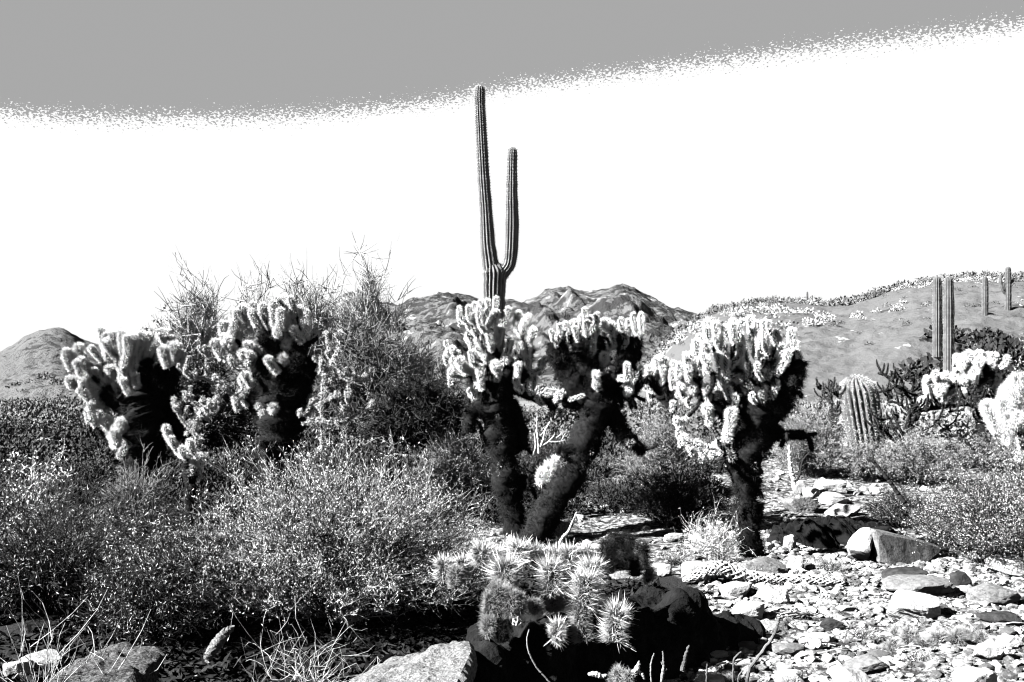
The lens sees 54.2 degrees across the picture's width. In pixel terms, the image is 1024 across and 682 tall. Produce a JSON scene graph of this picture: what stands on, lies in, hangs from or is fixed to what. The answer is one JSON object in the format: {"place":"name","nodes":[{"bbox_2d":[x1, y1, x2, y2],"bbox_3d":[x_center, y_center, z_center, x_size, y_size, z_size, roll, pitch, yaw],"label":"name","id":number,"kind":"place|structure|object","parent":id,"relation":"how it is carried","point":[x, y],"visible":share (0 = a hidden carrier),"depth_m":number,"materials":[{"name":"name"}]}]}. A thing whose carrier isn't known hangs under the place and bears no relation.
{"place":"outdoors","nodes":[
{"label":"outdoors","id":0,"kind":"place"},
{"bbox_2d":[0,327,242,400],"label":"hill","id":1,"kind":"structure","parent":0,"point":[31,356],"depth_m":160.61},
{"bbox_2d":[5,371,76,400],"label":"brush","id":2,"kind":"object","parent":1,"relation":"on","point":[39,378],"visible":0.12,"depth_m":112.22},
{"bbox_2d":[219,283,700,389],"bbox_3d":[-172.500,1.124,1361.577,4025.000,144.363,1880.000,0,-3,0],"label":"mountain","id":3,"kind":"structure","parent":0,"point":[548,308],"depth_m":880.41,"materials":[{"name":"stone"}]},
{"bbox_2d":[0,401,1023,681],"bbox_3d":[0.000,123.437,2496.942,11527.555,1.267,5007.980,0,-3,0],"label":"ground","id":4,"kind":"structure","parent":0,"point":[626,523],"depth_m":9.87,"materials":[{"name":"gravel"}]},
{"bbox_2d":[3,659,34,678],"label":"rock","id":5,"kind":"object","parent":4,"relation":"on","point":[19,667],"visible":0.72,"depth_m":5.49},
{"bbox_2d":[0,429,76,545],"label":"creosote bush","id":6,"kind":"object","parent":4,"relation":"on","point":[36,486],"visible":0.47,"depth_m":8.13,"materials":[{"name":"grey plant"}]},
{"bbox_2d":[20,649,64,669],"bbox_3d":[-2.653,1.809,5.669,0.258,0.112,0.192,0,-3,0],"label":"rock","id":7,"kind":"object","parent":4,"relation":"on","point":[41,657],"visible":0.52,"depth_m":5.62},
{"bbox_2d":[0,578,165,681],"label":"dry shrub","id":8,"kind":"object","parent":4,"relation":"on","point":[47,654],"visible":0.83,"depth_m":4.50,"materials":[{"name":"plant"}]},
{"bbox_2d":[0,448,172,618],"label":"creosote bush","id":9,"kind":"object","parent":4,"relation":"on","point":[45,575],"visible":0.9,"depth_m":6.79,"materials":[{"name":"grey plant"}]},
{"bbox_2d":[0,454,239,531],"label":"brush","id":10,"kind":"object","parent":4,"relation":"on","point":[91,470],"visible":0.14,"depth_m":12.81,"materials":[{"name":"plant"}]},
{"bbox_2d":[60,326,199,487],"bbox_3d":[-4.729,0.975,12.399,1.716,2.372,0.997,0,-3,0],"label":"teddy bear cholla","id":11,"kind":"object","parent":4,"relation":"on","point":[130,382],"visible":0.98,"depth_m":12.30,"materials":[{"name":"white"}]},
{"bbox_2d":[81,434,185,544],"bbox_3d":[-3.589,1.432,9.520,0.965,1.090,0.831,0,-3,0],"label":"brittlebush","id":12,"kind":"object","parent":4,"relation":"on","point":[133,493],"visible":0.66,"depth_m":9.45,"materials":[{"name":"grey plant"}]},
{"bbox_2d":[45,467,265,651],"bbox_3d":[-2.150,1.344,6.227,1.252,1.185,1.416,0,-3,0],"label":"creosote bush","id":13,"kind":"object","parent":4,"relation":"on","point":[151,587],"visible":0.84,"depth_m":6.05,"materials":[{"name":"grey plant"}]},
{"bbox_2d":[0,421,341,467],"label":"brush","id":14,"kind":"object","parent":4,"relation":"on","point":[82,443],"visible":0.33,"depth_m":18.39,"materials":[{"name":"plant"}]},
{"bbox_2d":[0,396,362,431],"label":"brush","id":15,"kind":"object","parent":4,"relation":"on","point":[68,413],"visible":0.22,"depth_m":31.51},
{"bbox_2d":[161,424,215,530],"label":"teddy bear cholla","id":16,"kind":"object","parent":4,"relation":"on","point":[189,454],"visible":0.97,"depth_m":10.39,"materials":[{"name":"white"}]},
{"bbox_2d":[146,238,257,380],"bbox_3d":[-7.493,0.049,24.063,2.355,5.053,2.548,-2,-3,30],"label":"palo verde tree","id":17,"kind":"object","parent":4,"relation":"on","point":[194,329],"visible":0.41,"depth_m":23.86,"materials":[{"name":"black plant"}]},
{"bbox_2d":[171,339,246,459],"bbox_3d":[-3.522,0.718,11.304,0.918,1.501,0.516,-1,-3,21],"label":"staghorn cholla","id":18,"kind":"object","parent":4,"relation":"on","point":[204,408],"visible":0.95,"depth_m":11.34,"materials":[{"name":"grey"}]},
{"bbox_2d":[172,349,259,448],"bbox_3d":[-5.743,1.183,18.948,2.456,2.330,1.873,0,-3,0],"label":"palo verde tree","id":19,"kind":"object","parent":4,"relation":"on","point":[227,421],"visible":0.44,"depth_m":18.73,"materials":[{"name":"black plant"}]},
{"bbox_2d":[220,255,288,432],"bbox_3d":[-6.243,0.206,24.989,2.147,4.840,2.062,2,-3,-29],"label":"palo verde tree","id":20,"kind":"object","parent":4,"relation":"on","point":[249,288],"visible":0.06,"depth_m":24.97,"materials":[{"name":"black plant"}]},
{"bbox_2d":[209,295,319,496],"bbox_3d":[-2.969,0.804,12.033,1.388,2.713,0.917,0,-3,0],"label":"teddy bear cholla","id":21,"kind":"object","parent":4,"relation":"on","point":[273,355],"visible":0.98,"depth_m":11.84,"materials":[{"name":"white"}]},
{"bbox_2d":[216,593,379,681],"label":"dry shrub","id":22,"kind":"object","parent":4,"relation":"on","point":[300,676],"visible":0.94,"depth_m":5.17,"materials":[{"name":"plant"}]},
{"bbox_2d":[253,254,355,433],"bbox_3d":[-5.247,0.170,25.002,2.854,4.897,2.421,0,-3,0],"label":"palo verde tree","id":23,"kind":"object","parent":4,"relation":"on","point":[317,319],"visible":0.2,"depth_m":24.96,"materials":[{"name":"black plant"}]},
{"bbox_2d":[129,422,515,640],"bbox_3d":[-1.172,1.210,6.553,2.652,1.342,1.910,0,-3,0],"label":"creosote bush","id":24,"kind":"object","parent":4,"relation":"on","point":[326,558],"visible":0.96,"depth_m":6.29,"materials":[{"name":"grey plant"}]},
{"bbox_2d":[0,552,669,681],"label":"leaf litter","id":25,"kind":"object","parent":4,"relation":"on","point":[405,642],"visible":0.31,"depth_m":6.07,"materials":[{"name":"plant"}]},
{"bbox_2d":[50,642,164,681],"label":"boulder","id":26,"kind":"object","parent":25,"relation":"on","point":[141,664],"visible":0.97,"depth_m":4.67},
{"bbox_2d":[204,625,234,662],"bbox_3d":[-1.619,1.677,5.526,0.173,0.203,0.078,0,-3,0],"label":"joint","id":27,"kind":"object","parent":25,"relation":"on","point":[218,641],"visible":1,"depth_m":5.50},
{"bbox_2d":[349,641,477,681],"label":"boulder","id":28,"kind":"object","parent":25,"relation":"on","point":[454,661],"visible":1,"depth_m":4.53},
{"bbox_2d":[594,525,656,584],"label":"hedgehog cactus","id":29,"kind":"object","parent":25,"relation":"on","point":[617,550],"visible":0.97,"depth_m":7.10,"materials":[{"name":"black"}]},
{"bbox_2d":[296,328,375,456],"bbox_3d":[-2.036,0.605,11.591,0.935,1.525,0.498,0,-3,0],"label":"staghorn cholla","id":30,"kind":"object","parent":4,"relation":"on","point":[341,371],"visible":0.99,"depth_m":11.58,"materials":[{"name":"grey"}]},
{"bbox_2d":[118,448,574,529],"bbox_3d":[-2.609,1.843,13.349,6.750,0.698,6.055,0,-3,0],"label":"brush","id":31,"kind":"object","parent":4,"relation":"on","point":[215,475],"visible":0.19,"depth_m":12.28,"materials":[{"name":"plant"}]},
{"bbox_2d":[311,229,420,363],"bbox_3d":[-3.866,-0.119,26.072,3.133,5.624,2.476,-1,-3,17],"label":"palo verde tree","id":32,"kind":"object","parent":4,"relation":"on","point":[364,302],"visible":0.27,"depth_m":25.92,"materials":[{"name":"black plant"}]},
{"bbox_2d":[299,307,466,437],"bbox_3d":[-2.843,0.866,20.985,4.186,3.170,3.615,-1,-3,26],"label":"palo verde tree","id":33,"kind":"object","parent":4,"relation":"on","point":[370,357],"visible":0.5,"depth_m":20.48,"materials":[{"name":"black plant"}]},
{"bbox_2d":[165,423,633,483],"bbox_3d":[-2.689,1.915,17.982,10.018,0.728,8.776,0,-3,0],"label":"brush","id":34,"kind":"object","parent":4,"relation":"on","point":[610,447],"visible":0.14,"depth_m":15.91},
{"bbox_2d":[347,348,484,453],"bbox_3d":[-1.637,1.199,17.906,2.588,2.180,2.063,0,-3,0],"label":"palo verde tree","id":35,"kind":"object","parent":4,"relation":"on","point":[415,410],"visible":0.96,"depth_m":17.64,"materials":[{"name":"black plant"}]},
{"bbox_2d":[402,420,491,504],"bbox_3d":[-0.725,1.526,12.135,1.156,1.191,1.106,3,-4,-43],"label":"brittlebush","id":36,"kind":"object","parent":4,"relation":"on","point":[451,467],"visible":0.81,"depth_m":12.02,"materials":[{"name":"grey plant"}]},
{"bbox_2d":[473,84,519,429],"bbox_3d":[-0.355,-2.037,24.096,1.148,8.446,0.654,-1,-3,25],"label":"saguaro","id":37,"kind":"object","parent":4,"relation":"on","point":[495,274],"visible":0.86,"depth_m":23.98,"materials":[{"name":"grey"}]},
{"bbox_2d":[442,295,564,539],"bbox_3d":[-0.071,0.809,10.172,1.301,2.588,0.743,0,-3,0],"label":"teddy bear cholla","id":38,"kind":"object","parent":4,"relation":"on","point":[495,407],"visible":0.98,"depth_m":10.06,"materials":[{"name":"black"}]},
{"bbox_2d":[517,425,561,483],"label":"brittlebush","id":39,"kind":"object","parent":4,"relation":"on","point":[540,459],"visible":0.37,"depth_m":12.88,"materials":[{"name":"black"}]},
{"bbox_2d":[533,417,565,454],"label":"dead shrub","id":40,"kind":"object","parent":4,"relation":"on","point":[540,445],"visible":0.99,"depth_m":11.55,"materials":[{"name":"plant"}]},
{"bbox_2d":[301,397,846,453],"bbox_3d":[2.230,2.310,30.601,22.094,1.216,24.221,0,-3,0],"label":"brush","id":41,"kind":"object","parent":4,"relation":"on","point":[697,420],"visible":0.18,"depth_m":20.81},
{"bbox_2d":[516,306,659,544],"bbox_3d":[0.738,0.908,9.983,1.448,2.482,0.722,0,-3,0],"label":"teddy bear cholla","id":42,"kind":"object","parent":4,"relation":"on","point":[589,376],"visible":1,"depth_m":9.87,"materials":[{"name":"black"}]},
{"bbox_2d":[466,585,765,681],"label":"boulder","id":43,"kind":"object","parent":4,"relation":"on","point":[673,624],"visible":0.78,"depth_m":5.48,"materials":[{"name":"stone"}]},
{"bbox_2d":[476,578,529,643],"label":"hedgehog cactus","id":44,"kind":"object","parent":43,"relation":"on","point":[504,602],"visible":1,"depth_m":4.99,"materials":[{"name":"grey"}]},
{"bbox_2d":[428,533,637,651],"bbox_3d":[0.098,1.296,5.215,1.119,0.574,0.719,0,-3,0],"label":"hedgehog cactus","id":45,"kind":"object","parent":43,"relation":"on","point":[553,561],"visible":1,"depth_m":5.18,"materials":[{"name":"grey"}]},
{"bbox_2d":[605,661,635,681],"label":"hedgehog cactus","id":46,"kind":"object","parent":4,"relation":"on","point":[618,674],"visible":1,"depth_m":4.89,"materials":[{"name":"grey"}]},
{"bbox_2d":[522,433,730,516],"bbox_3d":[1.650,1.720,13.621,3.502,0.802,5.042,0,-3,0],"label":"brush","id":47,"kind":"object","parent":4,"relation":"on","point":[603,491],"visible":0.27,"depth_m":12.33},
{"bbox_2d":[609,394,711,495],"bbox_3d":[1.849,1.292,12.386,1.296,1.366,1.090,0,-3,0],"label":"brittlebush","id":48,"kind":"object","parent":4,"relation":"on","point":[667,444],"visible":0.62,"depth_m":12.22,"materials":[{"name":"grey plant"}]},
{"bbox_2d":[643,355,682,451],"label":"teddy bear cholla","id":49,"kind":"object","parent":4,"relation":"on","point":[657,372],"visible":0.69,"depth_m":14.38,"materials":[{"name":"white"}]},
{"bbox_2d":[610,449,733,529],"bbox_3d":[1.739,1.580,10.556,1.456,0.934,1.183,0,-3,0],"label":"creosote bush","id":50,"kind":"object","parent":4,"relation":"on","point":[665,511],"visible":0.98,"depth_m":10.43,"materials":[{"name":"black plant"}]},
{"bbox_2d":[656,546,695,565],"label":"dry tuft","id":51,"kind":"object","parent":4,"relation":"on","point":[674,561],"visible":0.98,"depth_m":8.45,"materials":[{"name":"white plant"}]},
{"bbox_2d":[681,561,706,578],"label":"rock","id":52,"kind":"object","parent":4,"relation":"on","point":[687,567],"visible":0.5,"depth_m":7.77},
{"bbox_2d":[691,671,724,681],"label":"rock","id":53,"kind":"object","parent":4,"relation":"on","point":[699,676],"visible":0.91,"depth_m":5.36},
{"bbox_2d":[667,493,757,559],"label":"dry shrub","id":54,"kind":"object","parent":4,"relation":"on","point":[709,545],"visible":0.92,"depth_m":8.81,"materials":[{"name":"white plant"}]},
{"bbox_2d":[706,544,741,561],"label":"dry tuft","id":55,"kind":"object","parent":4,"relation":"on","point":[729,556],"visible":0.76,"depth_m":8.53,"materials":[{"name":"white plant"}]},
{"bbox_2d":[718,581,751,598],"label":"rock","id":56,"kind":"object","parent":4,"relation":"on","point":[738,589],"visible":0.91,"depth_m":7.24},
{"bbox_2d":[668,315,818,557],"bbox_3d":[2.103,0.893,9.119,1.400,2.308,0.758,0,-3,0],"label":"teddy bear cholla","id":57,"kind":"object","parent":4,"relation":"on","point":[750,415],"visible":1,"depth_m":8.97,"materials":[{"name":"white"}]},
{"bbox_2d":[732,601,764,618],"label":"rock","id":58,"kind":"object","parent":4,"relation":"on","point":[754,609],"visible":0.7,"depth_m":6.54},
{"bbox_2d":[737,556,787,573],"bbox_3d":[2.042,1.853,8.194,0.408,0.155,0.306,0,-3,0],"label":"rock","id":59,"kind":"object","parent":4,"relation":"on","point":[767,564],"visible":0.77,"depth_m":8.09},
{"bbox_2d":[745,618,779,681],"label":"plant stalk","id":60,"kind":"object","parent":4,"relation":"on","point":[757,657],"visible":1,"depth_m":4.24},
{"bbox_2d":[682,559,844,585],"bbox_3d":[1.926,1.782,7.671,1.246,0.211,0.131,0,-3,0],"label":"cholla skeleton","id":61,"kind":"object","parent":4,"relation":"on","point":[730,571],"visible":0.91,"depth_m":7.63,"materials":[{"name":"white wood"}]},
{"bbox_2d":[756,584,790,603],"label":"rock","id":62,"kind":"object","parent":4,"relation":"on","point":[774,594],"visible":0.98,"depth_m":6.90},
{"bbox_2d":[772,643,804,655],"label":"rock","id":63,"kind":"object","parent":4,"relation":"on","point":[792,649],"visible":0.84,"depth_m":5.78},
{"bbox_2d":[775,669,803,681],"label":"rock","id":64,"kind":"object","parent":4,"relation":"on","point":[788,675],"visible":1,"depth_m":5.24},
{"bbox_2d":[781,496,819,513],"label":"rock","id":65,"kind":"object","parent":4,"relation":"on","point":[806,504],"visible":0.97,"depth_m":11.26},
{"bbox_2d":[768,394,860,477],"bbox_3d":[4.029,1.304,13.441,1.348,1.198,1.143,0,-3,0],"label":"brittlebush","id":66,"kind":"object","parent":4,"relation":"on","point":[818,459],"visible":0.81,"depth_m":13.33,"materials":[{"name":"grey plant"}]},
{"bbox_2d":[813,377,846,427],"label":"staghorn cholla","id":67,"kind":"object","parent":4,"relation":"on","point":[828,387],"visible":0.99,"depth_m":14.20,"materials":[{"name":"grey"}]},
{"bbox_2d":[814,479,846,493],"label":"rock","id":68,"kind":"object","parent":4,"relation":"on","point":[828,485],"visible":0.81,"depth_m":12.28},
{"bbox_2d":[819,617,843,630],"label":"rock","id":69,"kind":"object","parent":4,"relation":"on","point":[828,624],"visible":0.97,"depth_m":6.34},
{"bbox_2d":[818,492,847,504],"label":"rock","id":70,"kind":"object","parent":4,"relation":"on","point":[829,498],"visible":0.84,"depth_m":11.70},
{"bbox_2d":[767,515,904,549],"bbox_3d":[3.299,1.955,10.017,1.917,0.468,1.000,0,-3,-9],"label":"ledge","id":71,"kind":"object","parent":4,"relation":"on","point":[828,531],"visible":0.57,"depth_m":9.67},
{"bbox_2d":[824,503,862,516],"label":"rock","id":72,"kind":"object","parent":4,"relation":"on","point":[845,510],"visible":0.83,"depth_m":10.97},
{"bbox_2d":[828,665,871,681],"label":"rock","id":73,"kind":"object","parent":4,"relation":"on","point":[837,673],"visible":1,"depth_m":5.10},
{"bbox_2d":[847,527,872,559],"bbox_3d":[3.108,1.793,8.915,0.226,0.288,0.594,-1,-3,20],"label":"rock","id":74,"kind":"object","parent":4,"relation":"on","point":[859,543],"visible":0.96,"depth_m":8.70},
{"bbox_2d":[837,373,883,451],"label":"barrel cactus","id":75,"kind":"object","parent":4,"relation":"on","point":[859,399],"visible":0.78,"depth_m":15.25,"materials":[{"name":"grey"}]},
{"bbox_2d":[836,432,887,480],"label":"brittlebush","id":76,"kind":"object","parent":4,"relation":"on","point":[859,470],"visible":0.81,"depth_m":13.08,"materials":[{"name":"grey plant"}]},
{"bbox_2d":[842,654,887,672],"bbox_3d":[1.927,1.778,5.507,0.246,0.090,0.174,1,-3,-11],"label":"rock","id":77,"kind":"object","parent":4,"relation":"on","point":[865,663],"visible":0.85,"depth_m":5.45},
{"bbox_2d":[850,623,880,640],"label":"dry tuft","id":78,"kind":"object","parent":4,"relation":"on","point":[867,633],"visible":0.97,"depth_m":6.07,"materials":[{"name":"white plant"}]},
{"bbox_2d":[783,398,1012,439],"bbox_3d":[11.960,2.117,30.781,12.577,0.803,30.156,-1,-3,28],"label":"brush","id":79,"kind":"object","parent":4,"relation":"on","point":[961,425],"visible":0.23,"depth_m":18.93,"materials":[{"name":"grey plant"}]},
{"bbox_2d":[862,483,943,528],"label":"brittlebush","id":80,"kind":"object","parent":4,"relation":"on","point":[882,510],"visible":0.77,"depth_m":10.45,"materials":[{"name":"black"}]},
{"bbox_2d":[866,449,916,515],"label":"dead branch","id":81,"kind":"object","parent":80,"relation":"in","point":[902,499],"visible":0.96,"depth_m":10.13,"materials":[{"name":"black"}]},
{"bbox_2d":[881,566,928,577],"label":"rock","id":82,"kind":"object","parent":4,"relation":"on","point":[886,572],"visible":0.48,"depth_m":7.89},
{"bbox_2d":[860,424,966,484],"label":"brittlebush","id":83,"kind":"object","parent":4,"relation":"on","point":[907,462],"visible":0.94,"depth_m":12.78,"materials":[{"name":"grey plant"}]},
{"bbox_2d":[870,528,956,564],"bbox_3d":[3.656,1.890,9.102,1.292,0.453,0.568,1,-3,-24],"label":"rock","id":84,"kind":"object","parent":4,"relation":"on","point":[887,547],"visible":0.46,"depth_m":8.74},
{"bbox_2d":[886,590,940,619],"bbox_3d":[2.668,1.774,6.641,0.353,0.200,0.293,-1,-3,17],"label":"rock","id":85,"kind":"object","parent":4,"relation":"on","point":[905,604],"visible":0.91,"depth_m":6.56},
{"bbox_2d":[880,574,952,594],"bbox_3d":[2.982,1.815,7.402,0.494,0.139,0.373,0,-3,0],"label":"rock","id":86,"kind":"object","parent":4,"relation":"on","point":[931,585],"visible":0.83,"depth_m":7.28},
{"bbox_2d":[897,647,937,663],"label":"dry tuft","id":87,"kind":"object","parent":4,"relation":"on","point":[919,657],"visible":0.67,"depth_m":5.52,"materials":[{"name":"white plant"}]},
{"bbox_2d":[863,359,998,446],"bbox_3d":[5.851,0.890,13.951,1.854,1.275,0.648,0,-3,0],"label":"staghorn cholla","id":88,"kind":"object","parent":4,"relation":"on","point":[914,410],"visible":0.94,"depth_m":13.93,"materials":[{"name":"grey"}]},
{"bbox_2d":[879,622,989,651],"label":"hedgehog cactus","id":89,"kind":"object","parent":4,"relation":"on","point":[907,635],"visible":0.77,"depth_m":5.98,"materials":[{"name":"grey"}]},
{"bbox_2d":[894,440,1023,572],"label":"creosote bush","id":90,"kind":"object","parent":4,"relation":"on","point":[987,536],"visible":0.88,"depth_m":8.43,"materials":[{"name":"grey plant"}]},
{"bbox_2d":[949,571,971,585],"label":"stone","id":91,"kind":"object","parent":4,"relation":"on","point":[958,578],"visible":0.69,"depth_m":7.53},
{"bbox_2d":[918,348,1011,442],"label":"teddy bear cholla","id":92,"kind":"object","parent":4,"relation":"on","point":[968,365],"visible":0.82,"depth_m":16.88,"materials":[{"name":"white"}]},
{"bbox_2d":[950,666,997,681],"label":"rock","id":93,"kind":"object","parent":4,"relation":"on","point":[966,674],"visible":1,"depth_m":4.99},
{"bbox_2d":[935,425,1021,468],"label":"brittlebush","id":94,"kind":"object","parent":4,"relation":"on","point":[984,447],"visible":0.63,"depth_m":13.79,"materials":[{"name":"grey plant"}]},
{"bbox_2d":[972,641,1005,659],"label":"rock","id":95,"kind":"object","parent":4,"relation":"on","point":[989,650],"visible":1,"depth_m":5.47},
{"bbox_2d":[957,299,1023,546],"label":"creosote bush","id":96,"kind":"object","parent":4,"relation":"on","point":[1016,462],"visible":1,"depth_m":7.99,"materials":[{"name":"grey plant"}]},
{"bbox_2d":[965,582,1021,604],"bbox_3d":[3.468,1.830,7.223,0.351,0.163,0.263,0,-3,0],"label":"rock","id":97,"kind":"object","parent":4,"relation":"on","point":[993,593],"visible":0.98,"depth_m":7.12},
{"bbox_2d":[975,611,1021,625],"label":"rock","id":98,"kind":"object","parent":4,"relation":"on","point":[1000,616],"visible":0.9,"depth_m":6.41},
{"bbox_2d":[978,370,1023,470],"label":"teddy bear cholla","id":99,"kind":"object","parent":4,"relation":"on","point":[992,406],"visible":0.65,"depth_m":11.34,"materials":[{"name":"white"}]},
{"bbox_2d":[984,554,1023,577],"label":"rock","id":100,"kind":"object","parent":4,"relation":"on","point":[1006,564],"visible":0.8,"depth_m":8.23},
{"bbox_2d":[996,634,1023,649],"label":"stone","id":101,"kind":"object","parent":4,"relation":"on","point":[1010,642],"visible":0.92,"depth_m":5.78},
{"bbox_2d":[0,0,1023,350],"label":"sky","id":102,"kind":"structure","parent":0,"point":[690,155],"materials":[{"name":"white"}]},
{"bbox_2d":[535,454,559,486],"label":"teddy bear cholla branch","id":103,"kind":"object","parent":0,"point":[542,474],"visible":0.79,"depth_m":11.23,"materials":[{"name":"white"}]},
{"bbox_2d":[448,275,1023,404],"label":"hillside","id":104,"kind":"structure","parent":0,"point":[841,352],"depth_m":76.18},
{"bbox_2d":[516,275,1004,396],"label":"brush","id":105,"kind":"object","parent":104,"relation":"on","point":[693,326],"visible":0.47,"depth_m":121.19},
{"bbox_2d":[527,269,1023,390],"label":"brush","id":106,"kind":"object","parent":104,"relation":"on","point":[847,302],"visible":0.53,"depth_m":161.13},
{"bbox_2d":[623,276,1016,394],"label":"brush","id":107,"kind":"object","parent":104,"relation":"on","point":[883,295],"visible":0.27,"depth_m":99.47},
{"bbox_2d":[931,276,942,356],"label":"saguaro","id":108,"kind":"object","parent":104,"relation":"on","point":[937,320],"visible":1,"depth_m":49.96,"materials":[{"name":"grey"}]},
{"bbox_2d":[943,276,955,373],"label":"saguaro","id":109,"kind":"object","parent":104,"relation":"on","point":[949,348],"visible":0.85,"depth_m":45.93,"materials":[{"name":"grey"}]},
{"bbox_2d":[881,324,1023,403],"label":"brush","id":110,"kind":"object","parent":104,"relation":"on","point":[1001,341],"visible":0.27,"depth_m":57.77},
{"bbox_2d":[981,276,988,315],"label":"saguaro","id":111,"kind":"object","parent":104,"relation":"on","point":[985,296],"visible":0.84,"depth_m":83.98,"materials":[{"name":"grey"}]},
{"bbox_2d":[999,267,1013,310],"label":"saguaro","id":112,"kind":"object","parent":104,"relation":"on","point":[1006,289],"visible":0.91,"depth_m":92.93,"materials":[{"name":"grey"}]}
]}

